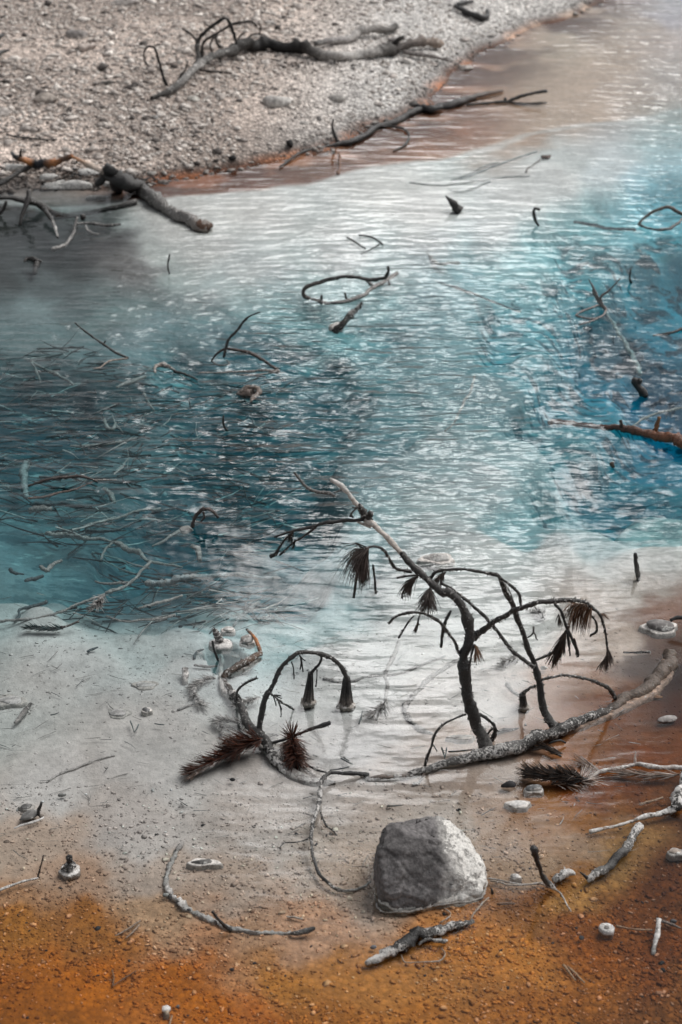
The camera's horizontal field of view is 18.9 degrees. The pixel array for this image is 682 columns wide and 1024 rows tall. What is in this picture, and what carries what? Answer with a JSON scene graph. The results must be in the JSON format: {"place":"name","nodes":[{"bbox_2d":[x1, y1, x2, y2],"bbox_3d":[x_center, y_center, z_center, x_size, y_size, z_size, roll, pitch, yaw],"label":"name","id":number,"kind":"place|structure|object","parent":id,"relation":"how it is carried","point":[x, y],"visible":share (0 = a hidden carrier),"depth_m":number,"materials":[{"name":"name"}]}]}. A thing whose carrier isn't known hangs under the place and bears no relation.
{"place":"outdoors","nodes":[
{"label":"outdoors","id":0,"kind":"place"},
{"bbox_2d":[0,0,681,1023],"bbox_3d":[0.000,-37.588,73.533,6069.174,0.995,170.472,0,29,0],"label":"ground","id":1,"kind":"structure","parent":0,"point":[526,500],"depth_m":5.79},
{"bbox_2d":[0,694,27,709],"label":"stone","id":2,"kind":"object","parent":1,"relation":"on","point":[8,701],"visible":1,"depth_m":4.61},
{"bbox_2d":[14,702,31,723],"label":"stick","id":3,"kind":"object","parent":1,"relation":"on","point":[24,711],"visible":1,"depth_m":4.57,"materials":[{"name":"wood"}]},
{"bbox_2d":[18,803,35,812],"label":"stone","id":4,"kind":"object","parent":1,"relation":"on","point":[23,808],"visible":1,"depth_m":4.26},
{"bbox_2d":[14,802,43,828],"bbox_3d":[-0.647,0.618,4.216,0.070,0.043,0.040,-17,33,-28],"label":"crusted stone","id":5,"kind":"object","parent":1,"relation":"on","point":[29,814],"visible":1,"depth_m":4.22,"materials":[{"name":"grey stone"}]},
{"bbox_2d":[15,600,47,618],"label":"sunken stick","id":6,"kind":"object","parent":1,"relation":"on","point":[45,602],"visible":1,"depth_m":5.00,"materials":[{"name":"wood"}]},
{"bbox_2d":[23,256,41,274],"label":"sunken twig","id":7,"kind":"object","parent":1,"relation":"on","point":[36,263],"visible":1,"depth_m":6.87,"materials":[{"name":"wood"}]},
{"bbox_2d":[33,92,57,102],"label":"stone","id":8,"kind":"object","parent":1,"relation":"on","point":[44,97],"visible":1,"depth_m":8.02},
{"bbox_2d":[30,360,73,385],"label":"sunken stick","id":9,"kind":"object","parent":1,"relation":"on","point":[54,373],"visible":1,"depth_m":6.23,"materials":[{"name":"wood"}]},
{"bbox_2d":[0,593,104,622],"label":"sunken stick","id":10,"kind":"object","parent":1,"relation":"on","point":[50,614],"visible":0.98,"depth_m":4.95,"materials":[{"name":"wood"}]},
{"bbox_2d":[58,854,80,880],"bbox_3d":[-0.540,0.700,4.073,0.045,0.049,0.044,0,29,0],"label":"crusted mound","id":11,"kind":"object","parent":1,"relation":"on","point":[69,870],"visible":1,"depth_m":4.07,"materials":[{"name":"white stone"}]},
{"bbox_2d":[65,30,87,37],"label":"stone","id":12,"kind":"object","parent":1,"relation":"on","point":[75,33],"visible":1,"depth_m":8.63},
{"bbox_2d":[47,754,114,782],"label":"sunken stick","id":13,"kind":"object","parent":1,"relation":"on","point":[72,769],"visible":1,"depth_m":4.39,"materials":[{"name":"wood"}]},
{"bbox_2d":[51,216,120,251],"bbox_3d":[-0.905,-0.954,7.091,0.178,0.020,0.301,11,31,19],"label":"sunken twig","id":14,"kind":"object","parent":1,"relation":"on","point":[64,245],"visible":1,"depth_m":7.14,"materials":[{"name":"wood"}]},
{"bbox_2d":[77,43,96,51],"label":"stone","id":15,"kind":"object","parent":1,"relation":"on","point":[83,47],"visible":1,"depth_m":8.52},
{"bbox_2d":[77,168,98,176],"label":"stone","id":16,"kind":"object","parent":1,"relation":"on","point":[82,171],"visible":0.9,"depth_m":7.53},
{"bbox_2d":[45,531,182,567],"bbox_3d":[-0.580,0.091,5.303,0.412,0.022,0.056,14,32,23],"label":"sunken stick","id":17,"kind":"object","parent":1,"relation":"on","point":[125,548],"visible":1,"depth_m":5.32,"materials":[{"name":"wood"}]},
{"bbox_2d":[108,709,132,718],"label":"stone","id":18,"kind":"object","parent":1,"relation":"on","point":[118,713],"visible":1,"depth_m":4.57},
{"bbox_2d":[83,507,160,527],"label":"sunken stick","id":19,"kind":"object","parent":1,"relation":"on","point":[158,509],"visible":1,"depth_m":5.44,"materials":[{"name":"wood"}]},
{"bbox_2d":[111,0,140,5],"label":"stone","id":20,"kind":"object","parent":1,"relation":"on","point":[126,2],"visible":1,"depth_m":9.04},
{"bbox_2d":[105,560,151,593],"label":"sunken stick","id":21,"kind":"object","parent":1,"relation":"on","point":[112,590],"visible":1,"depth_m":5.10,"materials":[{"name":"wood"}]},
{"bbox_2d":[84,507,175,532],"bbox_3d":[-0.550,0.025,5.439,0.263,0.014,0.050,-15,32,-25],"label":"sunken stick","id":22,"kind":"object","parent":1,"relation":"on","point":[122,527],"visible":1,"depth_m":5.41,"materials":[{"name":"wood"}]},
{"bbox_2d":[131,681,158,690],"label":"stone","id":23,"kind":"object","parent":1,"relation":"on","point":[144,685],"visible":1,"depth_m":4.67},
{"bbox_2d":[0,330,332,644],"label":"sunken litter","id":24,"kind":"object","parent":1,"relation":"on","point":[190,595],"visible":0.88,"depth_m":5.74,"materials":[{"name":"wood"}]},
{"bbox_2d":[18,460,29,499],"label":"sunken stick","id":25,"kind":"object","parent":24,"relation":"on","point":[24,470],"visible":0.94,"depth_m":5.69,"materials":[{"name":"wood"}]},
{"bbox_2d":[28,505,52,513],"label":"sunken stick","id":26,"kind":"object","parent":24,"relation":"on","point":[36,509],"visible":1,"depth_m":5.45,"materials":[{"name":"wood"}]},
{"bbox_2d":[29,500,108,509],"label":"sunken stick","id":27,"kind":"object","parent":24,"relation":"on","point":[66,503],"visible":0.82,"depth_m":5.58,"materials":[{"name":"wood"}]},
{"bbox_2d":[70,437,136,447],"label":"sunken stick","id":28,"kind":"object","parent":24,"relation":"on","point":[107,444],"visible":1,"depth_m":5.78,"materials":[{"name":"wood"}]},
{"bbox_2d":[106,613,175,622],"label":"sunken stick","id":29,"kind":"object","parent":24,"relation":"on","point":[159,618],"visible":1,"depth_m":4.92,"materials":[{"name":"wood"}]},
{"bbox_2d":[138,594,182,608],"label":"sunken stick","id":30,"kind":"object","parent":24,"relation":"on","point":[162,601],"visible":1,"depth_m":5.00,"materials":[{"name":"wood"}]},
{"bbox_2d":[181,667,188,684],"bbox_3d":[-0.356,0.376,4.691,0.017,0.032,0.042,0,29,0],"label":"crusted peg","id":31,"kind":"object","parent":1,"relation":"on","point":[185,674],"visible":1,"depth_m":4.68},
{"bbox_2d":[186,858,223,870],"bbox_3d":[-0.272,0.702,4.103,0.076,0.019,0.027,0,29,0],"label":"stone","id":32,"kind":"object","parent":1,"relation":"on","point":[200,864],"visible":1,"depth_m":4.10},
{"bbox_2d":[144,572,280,586],"bbox_3d":[-0.322,0.164,5.126,0.341,0.027,0.040,-3,29,-5],"label":"sunken stick","id":33,"kind":"object","parent":1,"relation":"on","point":[174,579],"visible":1,"depth_m":5.13,"materials":[{"name":"wood"}]},
{"bbox_2d":[211,911,232,932],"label":"twig","id":34,"kind":"object","parent":1,"relation":"on","point":[223,924],"visible":1,"depth_m":3.90,"materials":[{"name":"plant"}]},
{"bbox_2d":[162,841,290,935],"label":"curved driftwood branch","id":35,"kind":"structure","parent":1,"relation":"on","point":[181,903],"depth_m":3.98,"materials":[{"name":"wood"}]},
{"bbox_2d":[220,626,235,636],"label":"stone","id":36,"kind":"object","parent":1,"relation":"on","point":[229,631],"visible":1,"depth_m":4.86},
{"bbox_2d":[232,601,259,626],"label":"sunken stick","id":37,"kind":"object","parent":1,"relation":"on","point":[247,611],"visible":1,"depth_m":4.98,"materials":[{"name":"wood"}]},
{"bbox_2d":[239,634,255,648],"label":"stone","id":38,"kind":"object","parent":1,"relation":"on","point":[247,641],"visible":1,"depth_m":4.81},
{"bbox_2d":[262,95,291,107],"bbox_3d":[-0.248,-1.626,8.123,0.110,0.052,0.078,-23,37,-36],"label":"stone","id":39,"kind":"object","parent":1,"relation":"on","point":[270,101],"visible":1,"depth_m":8.09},
{"bbox_2d":[143,17,448,99],"bbox_3d":[-0.248,-1.974,8.561,1.504,0.291,0.499,-17,33,-28],"label":"driftwood branch","id":40,"kind":"object","parent":1,"relation":"on","point":[395,47],"visible":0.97,"depth_m":8.56,"materials":[{"name":"grey wood"}]},
{"bbox_2d":[0,0,603,194],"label":"gravel","id":41,"kind":"structure","parent":1,"relation":"on","point":[129,61],"depth_m":8.31,"materials":[{"name":"gravel"}]},
{"bbox_2d":[40,182,64,189],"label":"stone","id":42,"kind":"object","parent":41,"relation":"on","point":[53,185],"visible":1,"depth_m":7.49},
{"bbox_2d":[58,180,92,189],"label":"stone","id":43,"kind":"object","parent":41,"relation":"on","point":[74,184],"visible":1,"depth_m":7.48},
{"bbox_2d":[0,52,440,191],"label":"bark crumbs","id":44,"kind":"object","parent":41,"relation":"on","point":[76,175],"visible":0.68,"depth_m":7.56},
{"bbox_2d":[290,926,314,935],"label":"stick","id":45,"kind":"object","parent":1,"relation":"on","point":[308,930],"visible":1,"depth_m":3.91,"materials":[{"name":"wood"}]},
{"bbox_2d":[0,580,638,873],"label":"needle litter","id":46,"kind":"object","parent":1,"relation":"on","point":[271,726],"visible":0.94,"depth_m":4.48,"materials":[{"name":"plant"}]},
{"bbox_2d":[328,94,345,101],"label":"stone","id":47,"kind":"object","parent":1,"relation":"on","point":[337,97],"visible":1,"depth_m":8.22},
{"bbox_2d":[0,781,681,1023],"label":"grit","id":48,"kind":"object","parent":1,"relation":"on","point":[326,983],"visible":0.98,"depth_m":3.90,"materials":[{"name":"stone"}]},
{"bbox_2d":[0,607,681,877],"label":"flakes","id":49,"kind":"object","parent":1,"relation":"on","point":[279,827],"visible":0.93,"depth_m":4.38,"materials":[{"name":"stone"}]},
{"bbox_2d":[313,23,397,45],"bbox_3d":[0.066,-2.057,8.837,0.517,0.055,0.069,-25,37,-37],"label":"driftwood","id":50,"kind":"object","parent":1,"relation":"on","point":[354,35],"visible":1,"depth_m":8.84,"materials":[{"name":"grey wood"}]},
{"bbox_2d":[323,655,445,683],"bbox_3d":[0.108,0.366,4.721,0.308,0.013,0.046,-10,31,-17],"label":"sunken stick","id":51,"kind":"object","parent":1,"relation":"on","point":[376,675],"visible":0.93,"depth_m":4.70,"materials":[{"name":"wood"}]},
{"bbox_2d":[383,640,400,699],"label":"sunken stick","id":52,"kind":"object","parent":1,"relation":"on","point":[392,659],"visible":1,"depth_m":4.74,"materials":[{"name":"wood"}]},
{"bbox_2d":[364,919,474,966],"bbox_3d":[0.145,0.806,3.896,0.244,0.040,0.041,-17,33,-28],"label":"driftwood","id":53,"kind":"object","parent":1,"relation":"on","point":[406,942],"visible":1,"depth_m":3.88,"materials":[{"name":"wood"}]},
{"bbox_2d":[177,472,678,891],"bbox_3d":[0.202,0.302,4.298,1.082,0.672,0.939,3,29,5],"label":"fallen pine","id":54,"kind":"object","parent":1,"relation":"on","point":[658,679],"visible":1,"depth_m":4.37,"materials":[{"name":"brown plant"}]},
{"bbox_2d":[402,659,457,734],"bbox_3d":[0.194,0.409,4.641,0.091,0.022,0.310,7,30,12],"label":"sunken stick","id":55,"kind":"object","parent":1,"relation":"on","point":[407,702],"visible":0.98,"depth_m":4.62,"materials":[{"name":"wood"}]},
{"bbox_2d":[373,816,487,915],"bbox_3d":[0.176,0.680,4.052,0.228,0.166,0.245,0,29,0],"label":"boulder","id":56,"kind":"object","parent":1,"relation":"on","point":[426,863],"visible":0.99,"depth_m":3.99,"materials":[{"name":"stone"}]},
{"bbox_2d":[418,938,447,944],"bbox_3d":[0.174,0.812,3.889,0.058,0.012,0.014,-3,29,-5],"label":"driftwood","id":57,"kind":"object","parent":1,"relation":"on","point":[440,940],"visible":1,"depth_m":3.89,"materials":[{"name":"wood"}]},
{"bbox_2d":[416,553,454,568],"bbox_3d":[0.238,0.117,5.152,0.100,0.024,0.059,0,29,0],"label":"stone","id":58,"kind":"object","parent":1,"relation":"on","point":[440,560],"visible":1,"depth_m":5.14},
{"bbox_2d":[426,252,459,265],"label":"sunken stick","id":59,"kind":"object","parent":1,"relation":"on","point":[432,259],"visible":1,"depth_m":6.91,"materials":[{"name":"wood"}]},
{"bbox_2d":[444,375,474,431],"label":"sunken stick","id":60,"kind":"object","parent":1,"relation":"on","point":[463,402],"visible":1,"depth_m":5.97,"materials":[{"name":"wood"}]},
{"bbox_2d":[445,735,475,743],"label":"stone","id":61,"kind":"object","parent":1,"relation":"on","point":[462,739],"visible":1,"depth_m":4.47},
{"bbox_2d":[409,175,529,186],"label":"sunken stick","id":62,"kind":"object","parent":1,"relation":"on","point":[468,181],"visible":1,"depth_m":7.57,"materials":[{"name":"wood"}]},
{"bbox_2d":[454,0,489,21],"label":"root","id":63,"kind":"object","parent":1,"relation":"on","point":[473,15],"visible":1,"depth_m":9.28,"materials":[{"name":"grey plant"}]},
{"bbox_2d":[437,281,520,312],"bbox_3d":[0.436,-0.718,6.771,0.398,0.018,0.013,24,37,36],"label":"sunken stick","id":64,"kind":"object","parent":1,"relation":"on","point":[475,294],"visible":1,"depth_m":6.76,"materials":[{"name":"wood"}]},
{"bbox_2d":[503,800,531,812],"bbox_3d":[0.368,0.610,4.269,0.059,0.017,0.029,0,29,0],"label":"stone","id":65,"kind":"object","parent":1,"relation":"on","point":[518,806],"visible":1,"depth_m":4.26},
{"bbox_2d":[487,877,571,911],"bbox_3d":[0.378,0.740,4.035,0.191,0.007,0.050,17,33,28],"label":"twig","id":66,"kind":"object","parent":1,"relation":"on","point":[543,884],"visible":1,"depth_m":4.04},
{"bbox_2d":[530,845,575,889],"bbox_3d":[0.416,0.684,4.011,0.121,0.125,0.028,-23,36,-35],"label":"stick","id":67,"kind":"object","parent":1,"relation":"on","point":[562,874],"visible":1,"depth_m":4.01,"materials":[{"name":"wood"}]},
{"bbox_2d":[573,220,635,231],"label":"sunken stick","id":68,"kind":"object","parent":1,"relation":"on","point":[601,226],"visible":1,"depth_m":7.29,"materials":[{"name":"wood"}]},
{"bbox_2d":[599,923,614,939],"bbox_3d":[0.507,0.803,3.924,0.030,0.032,0.027,0,29,0],"label":"crusted peg","id":69,"kind":"object","parent":1,"relation":"on","point":[606,931],"visible":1,"depth_m":3.91,"materials":[{"name":"stone"}]},
{"bbox_2d":[580,822,643,882],"bbox_3d":[0.552,0.684,4.115,0.038,0.032,0.225,20,35,32],"label":"log scrap","id":70,"kind":"object","parent":1,"relation":"on","point":[620,853],"visible":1,"depth_m":4.10,"materials":[{"name":"grey plant"}]},
{"bbox_2d":[589,771,681,834],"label":"crusted root","id":71,"kind":"object","parent":1,"relation":"on","point":[676,800],"visible":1,"depth_m":4.24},
{"bbox_2d":[651,918,661,954],"bbox_3d":[0.600,0.807,3.901,0.013,0.036,0.074,7,30,13],"label":"crusted post","id":72,"kind":"object","parent":1,"relation":"on","point":[656,935],"visible":1,"depth_m":3.89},
{"bbox_2d":[657,715,676,722],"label":"stone","id":73,"kind":"object","parent":1,"relation":"on","point":[668,718],"visible":1,"depth_m":4.53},
{"bbox_2d":[666,848,681,860],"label":"stone","id":74,"kind":"object","parent":1,"relation":"on","point":[673,854],"visible":1,"depth_m":4.13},
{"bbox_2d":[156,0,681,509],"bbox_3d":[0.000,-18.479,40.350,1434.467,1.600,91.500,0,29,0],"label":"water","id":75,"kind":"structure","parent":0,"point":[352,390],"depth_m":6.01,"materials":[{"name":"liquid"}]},
{"bbox_2d":[21,622,60,631],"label":"sunken shoot","id":76,"kind":"object","parent":75,"relation":"on","point":[34,627],"visible":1,"depth_m":4.87,"materials":[{"name":"grey plant"}]},
{"bbox_2d":[39,559,62,572],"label":"sunken stick","id":77,"kind":"object","parent":75,"relation":"in","point":[48,568],"visible":1,"depth_m":5.17,"materials":[{"name":"wood"}]},
{"bbox_2d":[28,474,116,499],"bbox_3d":[-0.717,-0.075,5.481,0.244,0.036,0.068,-7,30,-12],"label":"twig","id":78,"kind":"object","parent":75,"relation":"on","point":[60,478],"visible":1,"depth_m":5.48,"materials":[{"name":"wood"}]},
{"bbox_2d":[85,594,108,611],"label":"sunken shoot","id":79,"kind":"object","parent":75,"relation":"on","point":[97,602],"visible":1,"depth_m":4.96,"materials":[{"name":"grey plant"}]},
{"bbox_2d":[74,322,128,368],"bbox_3d":[-0.722,-0.499,6.159,0.162,0.109,0.108,0,29,0],"label":"twig","id":80,"kind":"object","parent":75,"relation":"on","point":[109,348],"visible":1,"depth_m":6.19,"materials":[{"name":"wood"}]},
{"bbox_2d":[0,149,212,237],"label":"burnt log","id":81,"kind":"object","parent":75,"relation":"on","point":[120,181],"visible":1,"depth_m":7.34,"materials":[{"name":"wood"}]},
{"bbox_2d":[116,375,146,388],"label":"sunken stick","id":82,"kind":"object","parent":75,"relation":"in","point":[129,382],"visible":1,"depth_m":6.14,"materials":[{"name":"wood"}]},
{"bbox_2d":[153,362,197,379],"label":"twig","id":83,"kind":"object","parent":75,"relation":"on","point":[162,364],"visible":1,"depth_m":6.13,"materials":[{"name":"wood"}]},
{"bbox_2d":[190,544,201,561],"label":"sunken stick","id":84,"kind":"object","parent":75,"relation":"in","point":[197,549],"visible":1,"depth_m":5.24,"materials":[{"name":"wood"}]},
{"bbox_2d":[184,673,215,699],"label":"sunken shoot","id":85,"kind":"object","parent":75,"relation":"on","point":[194,685],"visible":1,"depth_m":4.66,"materials":[{"name":"grey plant"}]},
{"bbox_2d":[195,697,211,710],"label":"sunken shoot","id":86,"kind":"object","parent":75,"relation":"on","point":[200,702],"visible":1,"depth_m":4.59,"materials":[{"name":"grey plant"}]},
{"bbox_2d":[190,506,218,527],"bbox_3d":[-0.351,0.007,5.296,0.076,0.066,0.046,0,29,0],"label":"root","id":87,"kind":"object","parent":75,"relation":"on","point":[197,513],"visible":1,"depth_m":5.28,"materials":[{"name":"grey plant"}]},
{"bbox_2d":[208,628,232,654],"bbox_3d":[-0.282,0.297,4.798,0.059,0.056,0.050,0,29,0],"label":"stone","id":88,"kind":"object","parent":75,"relation":"on","point":[223,646],"visible":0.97,"depth_m":4.79,"materials":[{"name":"white stone"}]},
{"bbox_2d":[207,714,242,736],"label":"sunken shoot","id":89,"kind":"object","parent":75,"relation":"on","point":[221,721],"visible":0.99,"depth_m":4.53,"materials":[{"name":"grey plant"}]},
{"bbox_2d":[199,312,279,375],"bbox_3d":[-0.301,-0.507,6.104,0.241,0.180,0.109,0,29,0],"label":"twig","id":90,"kind":"object","parent":75,"relation":"on","point":[257,356],"visible":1,"depth_m":6.11,"materials":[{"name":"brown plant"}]},
{"bbox_2d":[227,694,260,709],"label":"sunken shoot","id":91,"kind":"object","parent":75,"relation":"on","point":[249,701],"visible":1,"depth_m":4.60,"materials":[{"name":"plant"}]},
{"bbox_2d":[236,384,261,402],"bbox_3d":[-0.262,-0.346,5.971,0.061,0.040,0.080,-20,35,-32],"label":"root knot","id":92,"kind":"object","parent":75,"relation":"on","point":[245,391],"visible":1,"depth_m":5.97,"materials":[{"name":"brown plant"}]},
{"bbox_2d":[328,302,362,333],"bbox_3d":[0.014,-0.602,6.367,0.107,0.098,0.055,0,29,0],"label":"stub","id":93,"kind":"object","parent":75,"relation":"on","point":[336,327],"visible":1,"depth_m":6.36,"materials":[{"name":"grey plant"}]},
{"bbox_2d":[301,266,398,304],"bbox_3d":[0.071,-0.752,6.623,0.382,0.116,0.156,-19,34,-30],"label":"twig","id":94,"kind":"object","parent":75,"relation":"on","point":[369,281],"visible":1,"depth_m":6.58,"materials":[{"name":"wood"}]},
{"bbox_2d":[346,234,382,253],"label":"twig","id":95,"kind":"object","parent":75,"relation":"on","point":[377,245],"visible":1,"depth_m":7.02,"materials":[{"name":"wood"}]},
{"bbox_2d":[356,699,392,722],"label":"sunken shoot","id":96,"kind":"object","parent":75,"relation":"on","point":[376,711],"visible":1,"depth_m":4.57,"materials":[{"name":"grey plant"}]},
{"bbox_2d":[279,90,503,167],"bbox_3d":[0.248,-1.536,8.052,0.261,0.127,1.297,21,36,33],"label":"branch","id":97,"kind":"object","parent":75,"relation":"on","point":[424,108],"visible":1,"depth_m":8.16,"materials":[{"name":"brown plant"}]},
{"bbox_2d":[445,196,463,213],"bbox_3d":[0.403,-1.089,7.290,0.065,0.068,0.037,-5,29,-8],"label":"stub","id":98,"kind":"object","parent":75,"relation":"on","point":[456,207],"visible":1,"depth_m":7.28,"materials":[{"name":"grey plant"}]},
{"bbox_2d":[491,654,519,669],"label":"sunken shoot","id":99,"kind":"object","parent":75,"relation":"on","point":[511,658],"visible":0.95,"depth_m":4.74,"materials":[{"name":"grey plant"}]},
{"bbox_2d":[466,89,547,105],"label":"twig","id":100,"kind":"object","parent":75,"relation":"on","point":[510,100],"visible":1,"depth_m":8.36,"materials":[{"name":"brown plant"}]},
{"bbox_2d":[523,784,543,797],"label":"stone","id":101,"kind":"object","parent":75,"relation":"on","point":[533,790],"visible":1,"depth_m":4.30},
{"bbox_2d":[524,605,548,619],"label":"sunken shoot","id":102,"kind":"object","parent":75,"relation":"on","point":[539,612],"visible":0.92,"depth_m":4.93,"materials":[{"name":"white plant"}]},
{"bbox_2d":[514,751,681,792],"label":"needle shoot","id":103,"kind":"object","parent":75,"relation":"on","point":[570,777],"visible":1,"depth_m":4.34,"materials":[{"name":"brown plant"}]},
{"bbox_2d":[575,278,620,324],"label":"twig","id":104,"kind":"object","parent":75,"relation":"on","point":[599,300],"visible":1,"depth_m":6.49,"materials":[{"name":"wood"}]},
{"bbox_2d":[547,416,681,448],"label":"branch","id":105,"kind":"object","parent":75,"relation":"on","point":[656,435],"visible":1,"depth_m":5.75,"materials":[{"name":"brown plant"}]},
{"bbox_2d":[606,312,641,376],"bbox_3d":[0.890,-0.536,6.454,0.028,0.027,0.484,-3,29,-5],"label":"sunken stick","id":106,"kind":"object","parent":75,"relation":"in","point":[635,362],"visible":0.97,"depth_m":6.40,"materials":[{"name":"wood"}]},
{"bbox_2d":[633,553,640,581],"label":"stick","id":107,"kind":"object","parent":75,"relation":"on","point":[637,571],"visible":1,"depth_m":5.07,"materials":[{"name":"wood"}]},
{"bbox_2d":[631,377,648,397],"bbox_3d":[0.867,-0.361,5.961,0.053,0.065,0.028,0,29,0],"label":"stub","id":108,"kind":"object","parent":75,"relation":"on","point":[636,382],"visible":1,"depth_m":5.95,"materials":[{"name":"grey plant"}]},
{"bbox_2d":[632,407,681,425],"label":"sunken stick","id":109,"kind":"object","parent":75,"relation":"in","point":[658,412],"visible":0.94,"depth_m":5.93,"materials":[{"name":"wood"}]},
{"bbox_2d":[638,619,677,638],"bbox_3d":[0.754,0.275,4.867,0.095,0.031,0.063,0,29,0],"label":"stone","id":110,"kind":"object","parent":75,"relation":"on","point":[659,629],"visible":1,"depth_m":4.86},
{"bbox_2d":[638,205,681,230],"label":"twig","id":111,"kind":"object","parent":75,"relation":"on","point":[673,209],"visible":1,"depth_m":7.13,"materials":[{"name":"wood"}]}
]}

